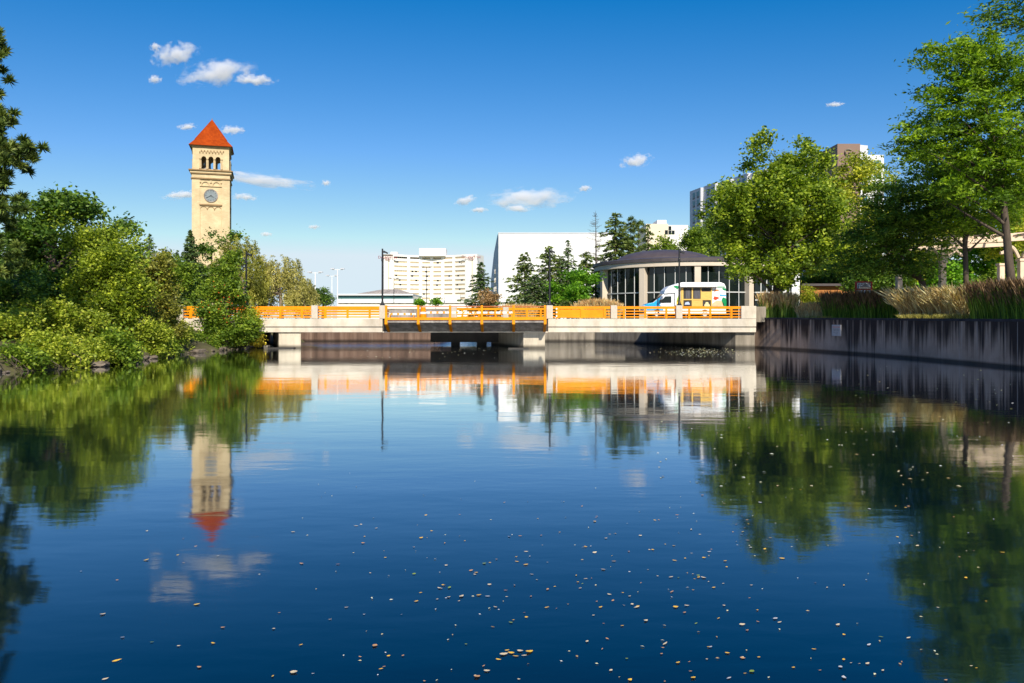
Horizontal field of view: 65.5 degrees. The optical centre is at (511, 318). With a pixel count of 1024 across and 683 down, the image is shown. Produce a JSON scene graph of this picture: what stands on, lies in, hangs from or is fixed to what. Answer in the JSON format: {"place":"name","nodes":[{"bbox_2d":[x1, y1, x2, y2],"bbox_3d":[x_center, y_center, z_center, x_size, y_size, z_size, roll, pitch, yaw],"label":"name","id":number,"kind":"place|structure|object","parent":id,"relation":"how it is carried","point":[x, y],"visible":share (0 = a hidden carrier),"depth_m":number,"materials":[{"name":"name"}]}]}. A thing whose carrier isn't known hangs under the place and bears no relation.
{"place":"outdoors","nodes":[
{"label":"outdoors","id":0,"kind":"place"},
{"bbox_2d":[0,324,303,371],"bbox_3d":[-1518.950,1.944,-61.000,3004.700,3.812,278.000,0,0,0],"label":"riverbank","id":1,"kind":"structure","parent":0,"point":[196,343],"depth_m":45.45,"materials":[{"name":"plant"}]},
{"bbox_2d":[0,26,50,285],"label":"pine tree","id":2,"kind":"object","parent":1,"relation":"on","point":[14,153],"visible":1,"depth_m":35.15,"materials":[{"name":"green plant"}]},
{"bbox_2d":[0,302,50,342],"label":"bush","id":3,"kind":"object","parent":1,"relation":"on","point":[12,324],"visible":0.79,"depth_m":36.69,"materials":[{"name":"green plant"}]},
{"bbox_2d":[0,334,55,370],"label":"bush","id":4,"kind":"object","parent":1,"relation":"on","point":[37,359],"visible":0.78,"depth_m":34.40,"materials":[{"name":"green plant"}]},
{"bbox_2d":[0,265,62,312],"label":"bush","id":5,"kind":"object","parent":1,"relation":"on","point":[8,289],"visible":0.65,"depth_m":40.79,"materials":[{"name":"green plant"}]},
{"bbox_2d":[0,294,83,335],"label":"bush","id":6,"kind":"object","parent":1,"relation":"on","point":[63,315],"visible":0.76,"depth_m":39.48,"materials":[{"name":"green plant"}]},
{"bbox_2d":[16,322,81,367],"bbox_3d":[-21.188,1.352,36.340,2.804,2.402,3.555,0,0,-42],"label":"bush","id":7,"kind":"object","parent":1,"relation":"on","point":[58,344],"visible":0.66,"depth_m":35.74,"materials":[{"name":"green plant"}]},
{"bbox_2d":[50,345,94,368],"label":"bush","id":8,"kind":"object","parent":1,"relation":"on","point":[84,359],"visible":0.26,"depth_m":36.38,"materials":[{"name":"green plant"}]},
{"bbox_2d":[0,182,154,315],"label":"walnut tree","id":9,"kind":"object","parent":1,"relation":"on","point":[40,251],"visible":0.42,"depth_m":49.36,"materials":[{"name":"green plant"}]},
{"bbox_2d":[57,304,127,339],"bbox_3d":[-22.401,0.516,42.094,3.858,2.726,4.321,0,0,-24],"label":"bush","id":10,"kind":"object","parent":1,"relation":"on","point":[91,319],"visible":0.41,"depth_m":41.46,"materials":[{"name":"green plant"}]},
{"bbox_2d":[66,329,120,365],"bbox_3d":[-20.852,1.455,37.923,3.990,2.172,2.980,0,0,0],"label":"bush","id":11,"kind":"object","parent":1,"relation":"on","point":[98,349],"visible":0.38,"depth_m":37.80,"materials":[{"name":"green plant"}]},
{"bbox_2d":[36,206,171,338],"bbox_3d":[-23.102,-2.646,45.054,6.850,7.591,5.660,0,0,30],"label":"birch tree","id":12,"kind":"object","parent":1,"relation":"on","point":[103,261],"visible":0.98,"depth_m":44.41,"materials":[{"name":"green plant"}]},
{"bbox_2d":[89,316,149,364],"bbox_3d":[-19.679,1.233,39.400,3.035,2.779,3.441,0,0,-33],"label":"bush","id":13,"kind":"object","parent":1,"relation":"on","point":[128,350],"visible":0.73,"depth_m":39.08,"materials":[{"name":"green plant"}]},
{"bbox_2d":[97,297,163,337],"bbox_3d":[-22.803,-0.071,47.232,4.674,3.390,3.292,0,0,36],"label":"bush","id":14,"kind":"object","parent":1,"relation":"on","point":[151,313],"visible":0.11,"depth_m":46.93,"materials":[{"name":"green plant"}]},
{"bbox_2d":[118,315,178,356],"bbox_3d":[-21.172,1.127,45.563,3.897,2.924,3.548,0,0,0],"label":"bush","id":15,"kind":"object","parent":1,"relation":"on","point":[157,332],"visible":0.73,"depth_m":45.21,"materials":[{"name":"green plant"}]},
{"bbox_2d":[133,333,174,358],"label":"bush","id":16,"kind":"object","parent":1,"relation":"on","point":[169,348],"visible":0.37,"depth_m":45.60,"materials":[{"name":"green plant"}]},
{"bbox_2d":[125,248,184,310],"bbox_3d":[-29.650,-2.585,63.471,6.552,6.382,5.852,0,0,0],"label":"broadleaf tree","id":17,"kind":"object","parent":1,"relation":"on","point":[162,259],"visible":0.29,"depth_m":63.66,"materials":[{"name":"green plant"}]},
{"bbox_2d":[140,287,189,338],"bbox_3d":[-22.428,-0.108,51.223,3.334,3.767,4.212,0,0,-41],"label":"bush","id":18,"kind":"object","parent":1,"relation":"on","point":[172,309],"visible":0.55,"depth_m":50.57,"materials":[{"name":"green plant"}]},
{"bbox_2d":[160,335,187,354],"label":"bush","id":19,"kind":"object","parent":1,"relation":"on","point":[175,349],"visible":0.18,"depth_m":49.23,"materials":[{"name":"green plant"}]},
{"bbox_2d":[150,247,206,310],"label":"broadleaf tree","id":20,"kind":"object","parent":1,"relation":"on","point":[186,273],"visible":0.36,"depth_m":73.41,"materials":[{"name":"green plant"}]},
{"bbox_2d":[166,311,196,350],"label":"bush","id":21,"kind":"object","parent":1,"relation":"on","point":[188,337],"visible":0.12,"depth_m":52.65,"materials":[{"name":"green plant"}]},
{"bbox_2d":[197,329,225,348],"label":"bush","id":22,"kind":"object","parent":1,"relation":"on","point":[212,342],"visible":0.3,"depth_m":56.22,"materials":[{"name":"green plant"}]},
{"bbox_2d":[189,247,267,348],"bbox_3d":[-20.779,-1.500,57.922,5.520,7.684,4.617,0,0,0],"label":"tree","id":23,"kind":"object","parent":1,"relation":"on","point":[237,331],"visible":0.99,"depth_m":57.54,"materials":[{"name":"green plant"}]},
{"bbox_2d":[230,303,265,346],"bbox_3d":[-19.814,0.683,59.477,3.035,3.836,3.075,0,0,0],"label":"bush","id":24,"kind":"object","parent":1,"relation":"on","point":[250,311],"visible":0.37,"depth_m":59.22,"materials":[{"name":"green plant"}]},
{"bbox_2d":[338,289,421,302],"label":"exhibition hall","id":25,"kind":"structure","parent":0,"point":[395,296],"depth_m":300.40,"materials":[{"name":"white paint"}]},
{"bbox_2d":[338,295,420,299],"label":"window","id":26,"kind":"structure","parent":25,"relation":"in","point":[341,296],"depth_m":300.38,"materials":[{"name":"teal glass"}]},
{"bbox_2d":[338,303,469,318],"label":"terrace wall","id":27,"kind":"structure","parent":0,"point":[392,304],"depth_m":170.00,"materials":[{"name":"white paint"}]},
{"bbox_2d":[378,248,483,316],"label":"hotel","id":28,"kind":"structure","parent":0,"point":[449,277],"depth_m":455.55,"materials":[{"name":"white concrete"}]},
{"bbox_2d":[0,342,1023,682],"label":"river water","id":29,"kind":"structure","parent":0,"point":[268,484],"depth_m":9.02,"materials":[{"name":"liquid"}]},
{"bbox_2d":[312,345,1012,679],"bbox_3d":[4.865,2.234,37.428,31.226,0.020,64.039,0,0,-5],"label":"leaf drift","id":30,"kind":"object","parent":29,"relation":"on","point":[680,496],"visible":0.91,"depth_m":12.17,"materials":[{"name":"plant"}]},
{"bbox_2d":[0,0,1023,318],"label":"sky","id":31,"kind":"structure","parent":0,"point":[355,130],"materials":[{"name":"blue"}]},
{"bbox_2d":[638,220,687,251],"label":"apartment block","id":32,"kind":"structure","parent":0,"point":[663,227],"depth_m":220.00,"materials":[{"name":"white paint"}]},
{"bbox_2d":[755,291,772,317],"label":"ornamental grass","id":33,"kind":"object","parent":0,"point":[762,303],"depth_m":62.73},
{"bbox_2d":[762,291,776,317],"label":"ornamental grass","id":34,"kind":"object","parent":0,"point":[771,306],"depth_m":62.68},
{"bbox_2d":[773,291,794,317],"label":"ornamental grass","id":35,"kind":"object","parent":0,"point":[783,309],"depth_m":61.91,"materials":[{"name":"plant"}]},
{"bbox_2d":[690,144,883,275],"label":"tower hotel","id":36,"kind":"structure","parent":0,"point":[698,195],"depth_m":242.62,"materials":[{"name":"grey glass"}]},
{"bbox_2d":[782,292,796,317],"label":"ornamental grass","id":37,"kind":"object","parent":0,"point":[791,311],"depth_m":61.99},
{"bbox_2d":[813,291,841,316],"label":"ornamental grass","id":38,"kind":"object","parent":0,"point":[825,311],"depth_m":58.91,"materials":[{"name":"plant"}]},
{"bbox_2d":[837,294,854,317],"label":"ornamental grass","id":39,"kind":"object","parent":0,"point":[847,313],"depth_m":58.02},
{"bbox_2d":[847,289,873,317],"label":"ornamental grass","id":40,"kind":"object","parent":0,"point":[860,314],"depth_m":57.14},
{"bbox_2d":[853,288,882,317],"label":"ornamental grass","id":41,"kind":"object","parent":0,"point":[867,314],"depth_m":56.61,"materials":[{"name":"plant"}]},
{"bbox_2d":[864,288,885,317],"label":"ornamental grass","id":42,"kind":"object","parent":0,"point":[876,313],"depth_m":56.25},
{"bbox_2d":[875,287,898,317],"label":"ornamental grass","id":43,"kind":"object","parent":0,"point":[891,311],"depth_m":55.56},
{"bbox_2d":[956,280,996,318],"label":"ornamental grass","id":44,"kind":"object","parent":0,"point":[972,310],"depth_m":45.80,"materials":[{"name":"plant"}]},
{"bbox_2d":[965,280,993,318],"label":"ornamental grass","id":45,"kind":"object","parent":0,"point":[979,315],"depth_m":45.25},
{"bbox_2d":[968,276,1016,318],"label":"ornamental grass","id":46,"kind":"object","parent":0,"point":[987,313],"depth_m":44.73,"materials":[{"name":"plant"}]},
{"bbox_2d":[981,278,1019,318],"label":"ornamental grass","id":47,"kind":"object","parent":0,"point":[995,315],"depth_m":44.13,"materials":[{"name":"plant"}]},
{"bbox_2d":[984,276,1018,318],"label":"ornamental grass","id":48,"kind":"object","parent":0,"point":[1001,310],"depth_m":43.67,"materials":[{"name":"plant"}]},
{"bbox_2d":[988,277,1023,318],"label":"ornamental grass","id":49,"kind":"object","parent":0,"point":[1009,311],"depth_m":43.10,"materials":[{"name":"plant"}]},
{"bbox_2d":[999,278,1023,318],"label":"ornamental grass","id":50,"kind":"object","parent":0,"point":[1016,314],"depth_m":42.73,"materials":[{"name":"plant"}]},
{"bbox_2d":[1005,278,1023,318],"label":"ornamental grass","id":51,"kind":"object","parent":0,"point":[1021,307],"depth_m":42.37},
{"label":"ground","id":52,"kind":"structure","parent":0,"visible":0},
{"bbox_2d":[176,229,206,318],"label":"conifer tree","id":53,"kind":"object","parent":52,"relation":"on","point":[191,253],"visible":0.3,"depth_m":85.76,"materials":[{"name":"green plant"}]},
{"bbox_2d":[188,120,233,318],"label":"clock tower","id":54,"kind":"structure","parent":52,"relation":"on","point":[209,144],"depth_m":161.76,"materials":[{"name":"beige brick"}]},
{"bbox_2d":[177,224,249,304],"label":"broadleaf tree","id":55,"kind":"object","parent":52,"relation":"on","point":[203,248],"visible":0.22,"depth_m":87.74,"materials":[{"name":"green plant"}]},
{"bbox_2d":[208,233,272,310],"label":"willow tree","id":56,"kind":"object","parent":52,"relation":"on","point":[260,286],"visible":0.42,"depth_m":83.45,"materials":[{"name":"green plant"}]},
{"bbox_2d":[249,254,316,318],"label":"willow tree","id":57,"kind":"object","parent":52,"relation":"on","point":[285,280],"visible":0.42,"depth_m":87.29,"materials":[{"name":"green plant"}]},
{"bbox_2d":[281,278,323,318],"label":"willow tree","id":58,"kind":"object","parent":52,"relation":"on","point":[309,295],"visible":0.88,"depth_m":85.58,"materials":[{"name":"yellow plant"}]},
{"bbox_2d":[316,286,339,318],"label":"broadleaf tree","id":59,"kind":"object","parent":52,"relation":"on","point":[326,299],"visible":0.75,"depth_m":139.66,"materials":[{"name":"green plant"}]},
{"bbox_2d":[456,262,500,316],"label":"spruce tree","id":60,"kind":"object","parent":52,"relation":"on","point":[480,283],"visible":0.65,"depth_m":119.69,"materials":[{"name":"green plant"}]},
{"bbox_2d":[475,287,504,316],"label":"shrub","id":61,"kind":"object","parent":52,"relation":"on","point":[488,299],"visible":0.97,"depth_m":115.61,"materials":[{"name":"brown plant"}]},
{"bbox_2d":[495,252,547,315],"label":"conifer tree","id":62,"kind":"object","parent":52,"relation":"on","point":[518,278],"visible":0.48,"depth_m":91.69,"materials":[{"name":"green plant"}]},
{"bbox_2d":[516,274,559,318],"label":"conifer tree","id":63,"kind":"object","parent":52,"relation":"on","point":[529,296],"visible":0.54,"depth_m":87.59,"materials":[{"name":"green plant"}]},
{"bbox_2d":[491,232,612,318],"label":"theatre","id":64,"kind":"structure","parent":52,"relation":"on","point":[510,248],"depth_m":250.00,"materials":[{"name":"white concrete"}]},
{"bbox_2d":[536,245,571,313],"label":"conifer tree","id":65,"kind":"object","parent":52,"relation":"on","point":[544,270],"visible":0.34,"depth_m":93.84,"materials":[{"name":"green plant"}]},
{"bbox_2d":[545,255,575,318],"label":"conifer tree","id":66,"kind":"object","parent":52,"relation":"on","point":[558,263],"visible":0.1,"depth_m":97.74,"materials":[{"name":"green plant"}]},
{"bbox_2d":[557,240,585,318],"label":"spruce tree","id":67,"kind":"object","parent":52,"relation":"on","point":[566,263],"visible":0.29,"depth_m":95.87,"materials":[{"name":"green plant"}]},
{"bbox_2d":[540,266,610,318],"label":"maple tree","id":68,"kind":"object","parent":52,"relation":"on","point":[573,291],"visible":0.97,"depth_m":85.71,"materials":[{"name":"green plant"}]},
{"bbox_2d":[571,252,599,318],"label":"conifer tree","id":69,"kind":"object","parent":52,"relation":"on","point":[586,257],"visible":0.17,"depth_m":98.66,"materials":[{"name":"green plant"}]},
{"bbox_2d":[581,213,606,297],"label":"dead tree","id":70,"kind":"object","parent":52,"relation":"on","point":[596,253],"visible":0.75,"depth_m":99.97,"materials":[{"name":"grey plant"}]},
{"bbox_2d":[591,212,635,297],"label":"conifer tree","id":71,"kind":"object","parent":52,"relation":"on","point":[614,244],"visible":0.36,"depth_m":111.64,"materials":[{"name":"green plant"}]},
{"bbox_2d":[611,216,647,256],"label":"pine tree","id":72,"kind":"object","parent":52,"relation":"on","point":[631,229],"visible":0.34,"depth_m":113.53,"materials":[{"name":"green plant"}]},
{"bbox_2d":[639,224,655,250],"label":"conifer tree","id":73,"kind":"object","parent":52,"relation":"on","point":[647,241],"visible":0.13,"depth_m":117.89,"materials":[{"name":"green plant"}]},
{"bbox_2d":[648,231,684,250],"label":"broadleaf tree","id":74,"kind":"object","parent":52,"relation":"on","point":[666,244],"visible":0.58,"depth_m":116.52,"materials":[{"name":"green plant"}]},
{"bbox_2d":[593,250,799,318],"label":"carousel pavilion","id":75,"kind":"structure","parent":52,"relation":"on","point":[639,278],"depth_m":86.36,"materials":[{"name":"grey glass"}]},
{"bbox_2d":[673,222,720,256],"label":"broadleaf tree","id":76,"kind":"object","parent":52,"relation":"on","point":[691,241],"visible":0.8,"depth_m":114.94,"materials":[{"name":"green plant"}]},
{"bbox_2d":[696,205,730,256],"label":"broadleaf tree","id":77,"kind":"object","parent":52,"relation":"on","point":[706,225],"visible":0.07,"depth_m":125.01,"materials":[{"name":"green plant"}]},
{"bbox_2d":[798,280,820,302],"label":"bush","id":78,"kind":"object","parent":52,"relation":"on","point":[809,297],"visible":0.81,"depth_m":79.70,"materials":[{"name":"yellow plant"}]},
{"bbox_2d":[800,260,830,283],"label":"broadleaf tree","id":79,"kind":"object","parent":52,"relation":"on","point":[811,280],"visible":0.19,"depth_m":97.30,"materials":[{"name":"green plant"}]},
{"bbox_2d":[817,262,845,283],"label":"broadleaf tree","id":80,"kind":"object","parent":52,"relation":"on","point":[830,279],"visible":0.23,"depth_m":92.79,"materials":[{"name":"green plant"}]},
{"bbox_2d":[800,284,893,303],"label":"brick building","id":81,"kind":"structure","parent":52,"relation":"on","point":[826,287],"depth_m":88.00,"materials":[{"name":"brick"}]},
{"bbox_2d":[827,148,903,274],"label":"lime tree","id":82,"kind":"object","parent":52,"relation":"on","point":[858,171],"visible":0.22,"depth_m":87.30,"materials":[{"name":"green plant"}]},
{"label":"plaza ground","id":83,"kind":"structure","parent":0,"visible":0},
{"bbox_2d":[694,125,856,293],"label":"maple tree","id":84,"kind":"object","parent":83,"relation":"on","point":[784,220],"visible":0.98,"depth_m":65.97,"materials":[{"name":"green plant"}]},
{"bbox_2d":[820,289,847,317],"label":"ornamental grass","id":85,"kind":"object","parent":83,"relation":"on","point":[833,313],"depth_m":58.51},
{"bbox_2d":[825,290,854,317],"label":"ornamental grass","id":86,"kind":"object","parent":83,"relation":"on","point":[839,314],"depth_m":58.19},
{"bbox_2d":[843,290,866,317],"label":"ornamental grass","id":87,"kind":"object","parent":83,"relation":"on","point":[853,314],"depth_m":57.57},
{"bbox_2d":[855,281,872,292],"bbox_3d":[28.257,-1.467,63.998,1.385,3.113,0.125,0,0,0],"label":"notice board","id":88,"kind":"object","parent":83,"relation":"on","point":[865,285],"visible":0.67,"depth_m":63.96,"materials":[{"name":"red paint"}]},
{"bbox_2d":[836,256,916,291],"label":"broadleaf tree","id":89,"kind":"object","parent":83,"relation":"on","point":[878,282],"visible":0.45,"depth_m":77.24,"materials":[{"name":"green plant"}]},
{"bbox_2d":[870,288,893,317],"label":"ornamental grass","id":90,"kind":"object","parent":83,"relation":"on","point":[882,312],"depth_m":55.91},
{"bbox_2d":[806,164,983,287],"bbox_3d":[26.774,-5.198,55.695,11.940,11.439,9.040,0,0,0],"label":"locust tree","id":91,"kind":"object","parent":83,"relation":"on","point":[886,235],"visible":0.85,"depth_m":55.23,"materials":[{"name":"green plant"}]},
{"bbox_2d":[873,285,942,315],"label":"ornamental grass","id":92,"kind":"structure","parent":83,"relation":"on","point":[902,310],"depth_m":52.38,"materials":[{"name":"plant"}]},
{"bbox_2d":[881,284,953,316],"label":"ornamental grass","id":93,"kind":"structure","parent":83,"relation":"on","point":[914,309],"depth_m":51.73,"materials":[{"name":"plant"}]},
{"bbox_2d":[894,283,949,315],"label":"ornamental grass","id":94,"kind":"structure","parent":83,"relation":"on","point":[927,310],"depth_m":50.81,"materials":[{"name":"plant"}]},
{"bbox_2d":[910,284,964,315],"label":"ornamental grass","id":95,"kind":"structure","parent":83,"relation":"on","point":[938,310],"depth_m":49.95,"materials":[{"name":"plant"}]},
{"bbox_2d":[919,282,967,315],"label":"ornamental grass","id":96,"kind":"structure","parent":83,"relation":"on","point":[948,310],"depth_m":49.04,"materials":[{"name":"plant"}]},
{"bbox_2d":[914,258,981,287],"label":"broadleaf tree","id":97,"kind":"object","parent":83,"relation":"on","point":[956,274],"visible":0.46,"depth_m":70.84,"materials":[{"name":"green plant"}]},
{"bbox_2d":[873,22,1023,280],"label":"locust tree","id":98,"kind":"object","parent":83,"relation":"on","point":[954,132],"visible":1,"depth_m":45.40,"materials":[{"name":"green plant"}]},
{"bbox_2d":[929,285,971,315],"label":"ornamental grass","id":99,"kind":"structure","parent":83,"relation":"on","point":[964,309],"depth_m":48.66,"materials":[{"name":"plant"}]},
{"bbox_2d":[879,145,1023,287],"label":"locust tree","id":100,"kind":"object","parent":83,"relation":"on","point":[966,231],"visible":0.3,"depth_m":52.81,"materials":[{"name":"green plant"}]},
{"bbox_2d":[880,232,1023,314],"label":"pergola","id":101,"kind":"object","parent":83,"relation":"on","point":[1000,270],"visible":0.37,"depth_m":58.01,"materials":[{"name":"stone"}]},
{"bbox_2d":[931,223,1023,279],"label":"broadleaf tree","id":102,"kind":"object","parent":83,"relation":"on","point":[979,267],"visible":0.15,"depth_m":74.94,"materials":[{"name":"green plant"}]},
{"bbox_2d":[945,0,1023,45],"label":"locust tree","id":103,"kind":"object","parent":83,"relation":"on","point":[995,16],"visible":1,"depth_m":30.39,"materials":[{"name":"green plant"}]},
{"bbox_2d":[971,260,1016,284],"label":"broadleaf tree","id":104,"kind":"object","parent":83,"relation":"on","point":[990,275],"visible":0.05,"depth_m":65.92,"materials":[{"name":"green plant"}]},
{"bbox_2d":[972,175,1023,265],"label":"broadleaf tree","id":105,"kind":"object","parent":83,"relation":"on","point":[990,251],"visible":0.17,"depth_m":69.96,"materials":[{"name":"green plant"}]},
{"label":"riverbed","id":106,"kind":"structure","parent":0,"visible":0},
{"bbox_2d":[301,332,429,341],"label":"flood wall","id":107,"kind":"structure","parent":106,"relation":"on","point":[357,337],"depth_m":77.40,"materials":[{"name":"brown concrete"}]},
{"bbox_2d":[139,305,765,348],"bbox_3d":[-5.350,1.390,68.007,49.300,4.820,18.785,0,0,0],"label":"footbridge","id":108,"kind":"object","parent":106,"relation":"on","point":[514,332],"visible":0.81,"depth_m":60.07,"materials":[{"name":"concrete"}]},
{"bbox_2d":[547,248,554,304],"bbox_3d":[2.961,-3.189,60.200,0.620,4.334,0.380,0,0,0],"label":"lamp post","id":109,"kind":"object","parent":108,"relation":"on","point":[550,251],"visible":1,"depth_m":60.14,"materials":[{"name":"metal"}]},
{"bbox_2d":[677,249,684,304],"bbox_3d":[12.755,-3.164,60.200,0.620,4.284,0.380,0,0,0],"label":"lamp post","id":110,"kind":"object","parent":108,"relation":"on","point":[679,252],"visible":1,"depth_m":60.14,"materials":[{"name":"metal"}]},
{"bbox_2d":[639,282,725,318],"bbox_3d":[13.914,-1.478,65.011,6.750,2.957,2.479,0,0,0],"label":"food truck","id":111,"kind":"object","parent":108,"relation":"on","point":[702,293],"visible":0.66,"depth_m":64.20,"materials":[{"name":"white paint"}]},
{"bbox_2d":[545,332,594,341],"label":"flood wall","id":112,"kind":"structure","parent":106,"relation":"on","point":[569,336],"depth_m":77.40,"materials":[{"name":"grey concrete"}]},
{"bbox_2d":[755,318,1023,368],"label":"retaining wall","id":113,"kind":"structure","parent":106,"relation":"on","point":[995,342],"depth_m":45.32,"materials":[{"name":"concrete"}]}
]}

